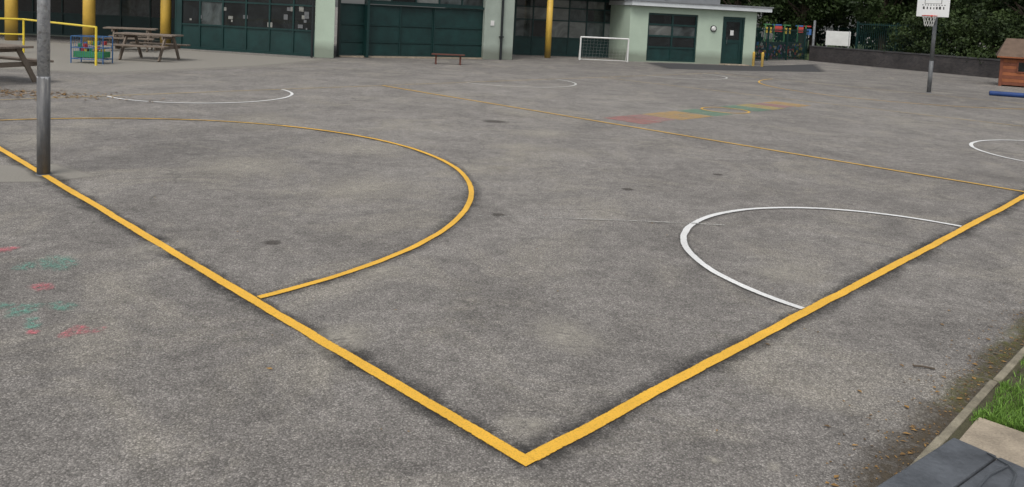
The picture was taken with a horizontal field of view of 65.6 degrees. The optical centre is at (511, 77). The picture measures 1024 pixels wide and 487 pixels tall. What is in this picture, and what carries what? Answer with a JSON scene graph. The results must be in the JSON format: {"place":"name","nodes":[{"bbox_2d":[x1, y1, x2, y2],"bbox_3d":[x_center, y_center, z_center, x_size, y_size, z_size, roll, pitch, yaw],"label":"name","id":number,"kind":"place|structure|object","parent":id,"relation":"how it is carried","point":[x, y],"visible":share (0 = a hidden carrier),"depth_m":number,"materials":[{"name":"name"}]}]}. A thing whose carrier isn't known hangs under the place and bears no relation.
{"place":"outdoors","nodes":[
{"label":"outdoors","id":0,"kind":"place"},
{"bbox_2d":[0,32,172,41],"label":"recess wall","id":1,"kind":"structure","parent":0,"point":[69,36],"depth_m":33.16,"materials":[{"name":"grey concrete"}]},
{"bbox_2d":[0,0,174,40],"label":"recess windows","id":2,"kind":"structure","parent":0,"point":[130,13],"depth_m":33.15,"materials":[{"name":"glass"}]},
{"bbox_2d":[363,0,483,56],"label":"door track","id":3,"kind":"structure","parent":0,"point":[367,3],"depth_m":29.10,"materials":[{"name":"green metal"}]},
{"bbox_2d":[0,7,1023,486],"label":"ground","id":4,"kind":"structure","parent":0,"point":[134,361],"depth_m":5.89,"materials":[{"name":"grey asphalt"}]},
{"bbox_2d":[0,43,53,81],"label":"picnic table","id":5,"kind":"object","parent":4,"relation":"on","point":[27,63],"visible":0.81,"depth_m":16.04,"materials":[{"name":"brown wood"}]},
{"bbox_2d":[35,0,51,175],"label":"pole","id":6,"kind":"object","parent":4,"relation":"on","point":[43,95],"visible":0.98,"depth_m":8.09,"materials":[{"name":"metal"}]},
{"bbox_2d":[2,247,97,333],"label":"paint splashes","id":7,"kind":"object","parent":4,"relation":"on","point":[46,287],"visible":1,"depth_m":4.73,"materials":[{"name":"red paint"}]},
{"bbox_2d":[0,40,320,181],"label":"concrete paving patch","id":8,"kind":"object","parent":4,"relation":"on","point":[131,60],"visible":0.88,"depth_m":22.63,"materials":[{"name":"grey concrete"}]},
{"bbox_2d":[4,0,17,40],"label":"column","id":9,"kind":"structure","parent":8,"relation":"on","point":[11,10],"depth_m":28.94,"materials":[{"name":"yellow metal"}]},
{"bbox_2d":[0,18,96,65],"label":"yellow handrail","id":10,"kind":"object","parent":8,"relation":"on","point":[23,30],"visible":0.97,"depth_m":23.20,"materials":[{"name":"metal"}]},
{"bbox_2d":[82,0,94,43],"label":"column","id":11,"kind":"structure","parent":8,"relation":"on","point":[88,12],"depth_m":29.16,"materials":[{"name":"yellow metal"}]},
{"bbox_2d":[70,35,112,63],"bbox_3d":[-11.277,-0.747,21.354,0.882,0.732,0.532,3,5,0],"label":"toy storage trolley","id":12,"kind":"object","parent":8,"relation":"on","point":[83,51],"visible":0.94,"depth_m":21.16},
{"bbox_2d":[103,27,159,51],"bbox_3d":[-12.853,-1.282,26.835,1.600,0.781,1.650,1,5,-17],"label":"picnic table","id":13,"kind":"object","parent":8,"relation":"on","point":[117,37],"visible":0.87,"depth_m":26.50,"materials":[{"name":"brown wood"}]},
{"bbox_2d":[107,32,189,61],"bbox_3d":[-10.669,-0.891,23.347,1.750,0.781,1.650,3,5,3],"label":"picnic table","id":14,"kind":"object","parent":8,"relation":"on","point":[138,44],"visible":0.97,"depth_m":23.03,"materials":[{"name":"brown wood"}]},
{"bbox_2d":[160,0,171,45],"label":"column","id":15,"kind":"structure","parent":4,"relation":"on","point":[165,16],"depth_m":29.68,"materials":[{"name":"yellow metal"}]},
{"bbox_2d":[176,0,181,46],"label":"side wall","id":16,"kind":"structure","parent":4,"relation":"on","point":[178,19],"depth_m":29.28,"materials":[{"name":"paint"}]},
{"bbox_2d":[175,0,313,56],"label":"window wall","id":17,"kind":"structure","parent":4,"relation":"on","point":[232,50],"depth_m":28.89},
{"bbox_2d":[181,0,315,54],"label":"facade windows","id":18,"kind":"structure","parent":17,"relation":"attached to","point":[214,27],"depth_m":28.78,"materials":[{"name":"teal glass"}]},
{"bbox_2d":[190,6,308,29],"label":"window notices","id":19,"kind":"object","parent":18,"relation":"attached to","point":[305,15],"depth_m":28.37,"materials":[{"name":"paper"}]},
{"bbox_2d":[310,0,313,57],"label":"downpipe","id":20,"kind":"object","parent":4,"relation":"on","point":[312,29],"visible":1,"depth_m":27.65,"materials":[{"name":"grey metal"}]},
{"bbox_2d":[314,0,334,57],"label":"pillar","id":21,"kind":"structure","parent":4,"relation":"on","point":[324,27],"depth_m":27.80,"materials":[{"name":"paint"}]},
{"bbox_2d":[16,112,797,467],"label":"ground stains","id":22,"kind":"object","parent":4,"relation":"on","point":[372,190],"visible":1,"depth_m":8.37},
{"bbox_2d":[336,0,480,57],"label":"door wall","id":23,"kind":"structure","parent":4,"relation":"on","point":[338,29],"depth_m":28.85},
{"bbox_2d":[340,3,482,56],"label":"folding doors","id":24,"kind":"structure","parent":23,"relation":"attached to","point":[408,31],"depth_m":30.20,"materials":[{"name":"green metal"}]},
{"bbox_2d":[370,0,482,6],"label":"door top lights","id":25,"kind":"object","parent":23,"relation":"in","point":[472,3],"depth_m":30.74},
{"bbox_2d":[339,55,481,58],"bbox_3d":[-3.671,-0.759,30.241,5.190,0.055,3.119,3,5,0],"label":"door threshold","id":26,"kind":"object","parent":4,"relation":"on","point":[410,57],"depth_m":30.02,"materials":[{"name":"grey concrete"}]},
{"bbox_2d":[432,53,464,64],"bbox_3d":[-2.221,-0.632,27.669,1.169,0.360,0.340,2,5,-7],"label":"bench","id":27,"kind":"object","parent":4,"relation":"on","point":[436,54],"visible":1,"depth_m":27.59,"materials":[{"name":"brown wood"}]},
{"bbox_2d":[453,0,514,59],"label":"end wall","id":28,"kind":"structure","parent":4,"relation":"on","point":[491,35],"depth_m":31.70,"materials":[{"name":"green paint"}]},
{"bbox_2d":[499,0,503,59],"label":"drainpipe","id":29,"kind":"object","parent":28,"relation":"attached to","point":[501,36],"visible":1,"depth_m":31.66,"materials":[{"name":"metal"}]},
{"bbox_2d":[266,120,721,243],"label":"survey covers","id":30,"kind":"object","parent":4,"relation":"on","point":[276,242],"visible":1,"depth_m":7.48,"materials":[{"name":"metal"}]},
{"bbox_2d":[0,73,1023,465],"bbox_3d":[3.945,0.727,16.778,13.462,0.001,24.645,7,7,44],"label":"yellow court lines","id":31,"kind":"object","parent":4,"relation":"on","point":[550,447],"visible":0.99,"depth_m":4.97,"materials":[{"name":"paint"}]},
{"bbox_2d":[0,87,1023,486],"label":"fallen leaves","id":32,"kind":"object","parent":4,"relation":"on","point":[766,343],"visible":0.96,"depth_m":4.41,"materials":[{"name":"brown plant"}]},
{"bbox_2d":[544,0,552,57],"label":"column","id":33,"kind":"structure","parent":4,"relation":"on","point":[548,35],"depth_m":34.73,"materials":[{"name":"yellow metal"}]},
{"bbox_2d":[512,0,608,57],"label":"porch wall","id":34,"kind":"structure","parent":4,"relation":"on","point":[539,54],"depth_m":36.49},
{"bbox_2d":[514,0,610,56],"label":"porch windows","id":35,"kind":"structure","parent":34,"relation":"in","point":[573,21],"depth_m":36.92,"materials":[{"name":"black glass"}]},
{"bbox_2d":[107,74,1023,308],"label":"white court lines","id":36,"kind":"object","parent":4,"relation":"on","point":[683,238],"visible":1,"depth_m":7.47,"materials":[{"name":"paint"}]},
{"bbox_2d":[578,36,629,61],"bbox_3d":[4.009,-1.244,34.890,2.221,1.054,0.652,2,5,-5],"label":"football goal","id":37,"kind":"object","parent":4,"relation":"on","point":[627,51],"visible":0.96,"depth_m":34.62,"materials":[{"name":"white metal"}]},
{"bbox_2d":[607,101,810,123],"bbox_3d":[4.503,0.724,17.207,0.940,0.001,7.010,7,7,44],"label":"hopscotch marking","id":38,"kind":"object","parent":4,"relation":"on","point":[699,115],"visible":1,"depth_m":16.39,"materials":[{"name":"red paint"}]},
{"bbox_2d":[719,63,748,65],"bbox_3d":[10.193,-0.582,36.480,1.250,0.040,0.498,2,5,-16],"label":"door step","id":39,"kind":"object","parent":4,"relation":"on","point":[735,64],"depth_m":36.32,"materials":[{"name":"concrete"}]},
{"bbox_2d":[651,63,820,71],"bbox_3d":[11.329,-0.444,35.672,14.085,0.001,4.906,0,6,-33],"label":"tarmac repair patch","id":40,"kind":"object","parent":4,"relation":"on","point":[804,68],"visible":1,"depth_m":34.54,"materials":[{"name":"grey asphalt"}]},
{"bbox_2d":[752,52,754,65],"bbox_3d":[11.069,-0.847,36.437,0.119,0.660,0.119,3,5,0],"label":"bollard","id":41,"kind":"object","parent":40,"relation":"on","point":[753,59],"visible":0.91,"depth_m":36.39,"materials":[{"name":"yellow metal"}]},
{"bbox_2d":[761,52,763,66],"bbox_3d":[11.424,-0.817,36.277,0.119,0.660,0.119,3,5,0],"label":"bollard","id":42,"kind":"object","parent":40,"relation":"on","point":[762,58],"visible":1,"depth_m":36.23,"materials":[{"name":"yellow metal"}]},
{"bbox_2d":[754,42,803,58],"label":"painted mural fence","id":43,"kind":"object","parent":4,"relation":"on","point":[758,53],"visible":0.27,"depth_m":44.43,"materials":[{"name":"multicoloured paint"}]},
{"bbox_2d":[755,27,808,60],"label":"metal railing","id":44,"kind":"object","parent":4,"relation":"on","point":[768,35],"visible":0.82,"depth_m":43.97,"materials":[{"name":"metal"}]},
{"bbox_2d":[741,1,999,52],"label":"background trees","id":45,"kind":"object","parent":4,"relation":"on","point":[843,23],"visible":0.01,"depth_m":69.97,"materials":[{"name":"green plant"}]},
{"bbox_2d":[809,45,999,77],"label":"boundary wall","id":46,"kind":"structure","parent":4,"relation":"on","point":[960,65],"depth_m":39.96,"materials":[{"name":"concrete"}]},
{"bbox_2d":[913,365,934,369],"bbox_3d":[2.338,1.642,4.512,0.113,0.016,0.036,3,5,0],"label":"fallen twig","id":47,"kind":"object","parent":4,"relation":"on","point":[923,366],"visible":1,"depth_m":4.51,"materials":[{"name":"wood"}]},
{"bbox_2d":[916,0,949,92],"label":"basketball hoop","id":48,"kind":"object","parent":4,"relation":"on","point":[934,9],"visible":1,"depth_m":25.19,"materials":[{"name":"metal"}]},
{"bbox_2d":[864,330,1023,486],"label":"kerb dirt","id":49,"kind":"structure","parent":4,"relation":"on","point":[920,435],"depth_m":3.93,"materials":[{"name":"brown soil"}]},
{"bbox_2d":[910,347,1023,464],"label":"kerb edging","id":50,"kind":"object","parent":4,"relation":"on","point":[952,427],"visible":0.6,"depth_m":4.05,"materials":[{"name":"concrete"}]},
{"bbox_2d":[945,357,1023,442],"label":"soil verge","id":51,"kind":"structure","parent":4,"relation":"on","point":[962,429],"depth_m":4.14,"materials":[{"name":"green plant"}]},
{"bbox_2d":[877,438,1023,486],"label":"plank bench","id":52,"kind":"object","parent":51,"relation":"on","point":[953,462],"visible":1,"depth_m":2.65,"materials":[{"name":"grey wood"}]},
{"bbox_2d":[959,417,1023,466],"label":"paving slabs","id":53,"kind":"structure","parent":51,"relation":"on","point":[997,440],"depth_m":3.71,"materials":[{"name":"concrete"}]},
{"bbox_2d":[989,91,1023,97],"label":"blue balance beam","id":54,"kind":"structure","parent":4,"relation":"on","point":[1005,94],"depth_m":25.34,"materials":[{"name":"plastic"}]},
{"bbox_2d":[996,38,1023,85],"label":"timber playhouse","id":55,"kind":"object","parent":4,"relation":"on","point":[1010,52],"visible":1,"depth_m":30.59,"materials":[{"name":"orange wood"}]},
{"bbox_2d":[335,0,863,30],"label":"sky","id":56,"kind":"structure","parent":0,"point":[336,1],"materials":[{"name":"white"}]},
{"bbox_2d":[608,5,756,64],"bbox_3d":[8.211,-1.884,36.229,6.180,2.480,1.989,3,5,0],"label":"wing wall","id":57,"kind":"structure","parent":0,"point":[708,45],"depth_m":36.19,"materials":[{"name":"paint"}]},
{"bbox_2d":[646,13,697,61],"bbox_3d":[7.198,-1.791,35.901,2.379,2.150,0.725,3,5,0],"label":"wing window","id":58,"kind":"structure","parent":57,"relation":"in","point":[671,37],"depth_m":35.90,"materials":[{"name":"glass"}]},
{"bbox_2d":[609,0,773,12],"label":"wing roof","id":59,"kind":"structure","parent":57,"relation":"on","point":[692,5],"depth_m":35.70,"materials":[{"name":"white metal"}]},
{"bbox_2d":[651,0,719,3],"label":"roof upstand","id":60,"kind":"object","parent":59,"relation":"on","point":[705,1],"visible":0.27,"depth_m":37.73,"materials":[{"name":"white metal"}]},
{"bbox_2d":[710,25,716,31],"bbox_3d":[9.203,-2.220,36.256,0.297,0.297,0.110,2,5,-16],"label":"bulkhead light","id":61,"kind":"object","parent":57,"relation":"attached to","point":[713,28],"visible":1,"depth_m":36.23,"materials":[{"name":"white glass"}]},
{"bbox_2d":[720,16,744,63],"bbox_3d":[10.158,-1.701,36.693,1.140,2.170,0.112,2,5,-16],"label":"entrance door","id":62,"kind":"structure","parent":57,"relation":"attached to","point":[732,41],"depth_m":36.71,"materials":[{"name":"green wood"}]},
{"bbox_2d":[761,39,989,59],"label":"grass field","id":63,"kind":"structure","parent":0,"point":[859,46],"depth_m":84.25,"materials":[{"name":"green plant"}]},
{"bbox_2d":[720,0,787,28],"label":"broadleaf tree","id":64,"kind":"object","parent":63,"relation":"on","point":[779,5],"visible":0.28,"depth_m":54.95,"materials":[{"name":"green plant"}]},
{"bbox_2d":[764,23,811,41],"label":"play equipment","id":65,"kind":"object","parent":63,"relation":"on","point":[799,27],"visible":0.59,"depth_m":49.78,"materials":[{"name":"multicoloured plastic"}]},
{"bbox_2d":[765,0,854,41],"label":"broadleaf tree","id":66,"kind":"object","parent":63,"relation":"on","point":[803,13],"visible":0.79,"depth_m":56.07,"materials":[{"name":"green plant"}]},
{"bbox_2d":[761,0,866,49],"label":"broadleaf tree","id":67,"kind":"object","parent":63,"relation":"on","point":[830,24],"visible":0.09,"depth_m":63.01,"materials":[{"name":"green plant"}]},
{"bbox_2d":[812,20,815,45],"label":"sign post","id":68,"kind":"object","parent":63,"relation":"on","point":[813,35],"visible":0.66,"depth_m":45.62,"materials":[{"name":"metal"}]},
{"bbox_2d":[825,30,850,47],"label":"white notice board","id":69,"kind":"object","parent":63,"relation":"on","point":[838,38],"visible":0.88,"depth_m":46.77,"materials":[{"name":"metal"}]},
{"bbox_2d":[755,23,961,54],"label":"metal railing","id":70,"kind":"object","parent":63,"relation":"on","point":[817,27],"visible":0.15,"depth_m":59.16,"materials":[{"name":"metal"}]},
{"bbox_2d":[826,0,922,50],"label":"broadleaf tree","id":71,"kind":"object","parent":63,"relation":"on","point":[890,13],"visible":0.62,"depth_m":52.82,"materials":[{"name":"green plant"}]},
{"bbox_2d":[859,0,923,50],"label":"broadleaf tree","id":72,"kind":"object","parent":63,"relation":"on","point":[879,12],"visible":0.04,"depth_m":60.99,"materials":[{"name":"green plant"}]},
{"bbox_2d":[855,21,945,54],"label":"metal railing","id":73,"kind":"object","parent":63,"relation":"on","point":[858,30],"visible":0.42,"depth_m":42.78,"materials":[{"name":"metal"}]},
{"bbox_2d":[897,0,983,55],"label":"broadleaf tree","id":74,"kind":"object","parent":63,"relation":"on","point":[960,14],"visible":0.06,"depth_m":50.80,"materials":[{"name":"green plant"}]},
{"bbox_2d":[880,8,1023,63],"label":"shrub hedge","id":75,"kind":"object","parent":63,"relation":"on","point":[954,28],"visible":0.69,"depth_m":38.48,"materials":[{"name":"green plant"}]},
{"bbox_2d":[944,0,1023,55],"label":"broadleaf tree","id":76,"kind":"object","parent":63,"relation":"on","point":[990,6],"visible":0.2,"depth_m":44.12,"materials":[{"name":"green plant"}]},
{"bbox_2d":[958,0,1023,38],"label":"broadleaf tree","id":77,"kind":"object","parent":63,"relation":"on","point":[1018,11],"visible":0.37,"depth_m":41.23,"materials":[{"name":"green plant"}]}
]}

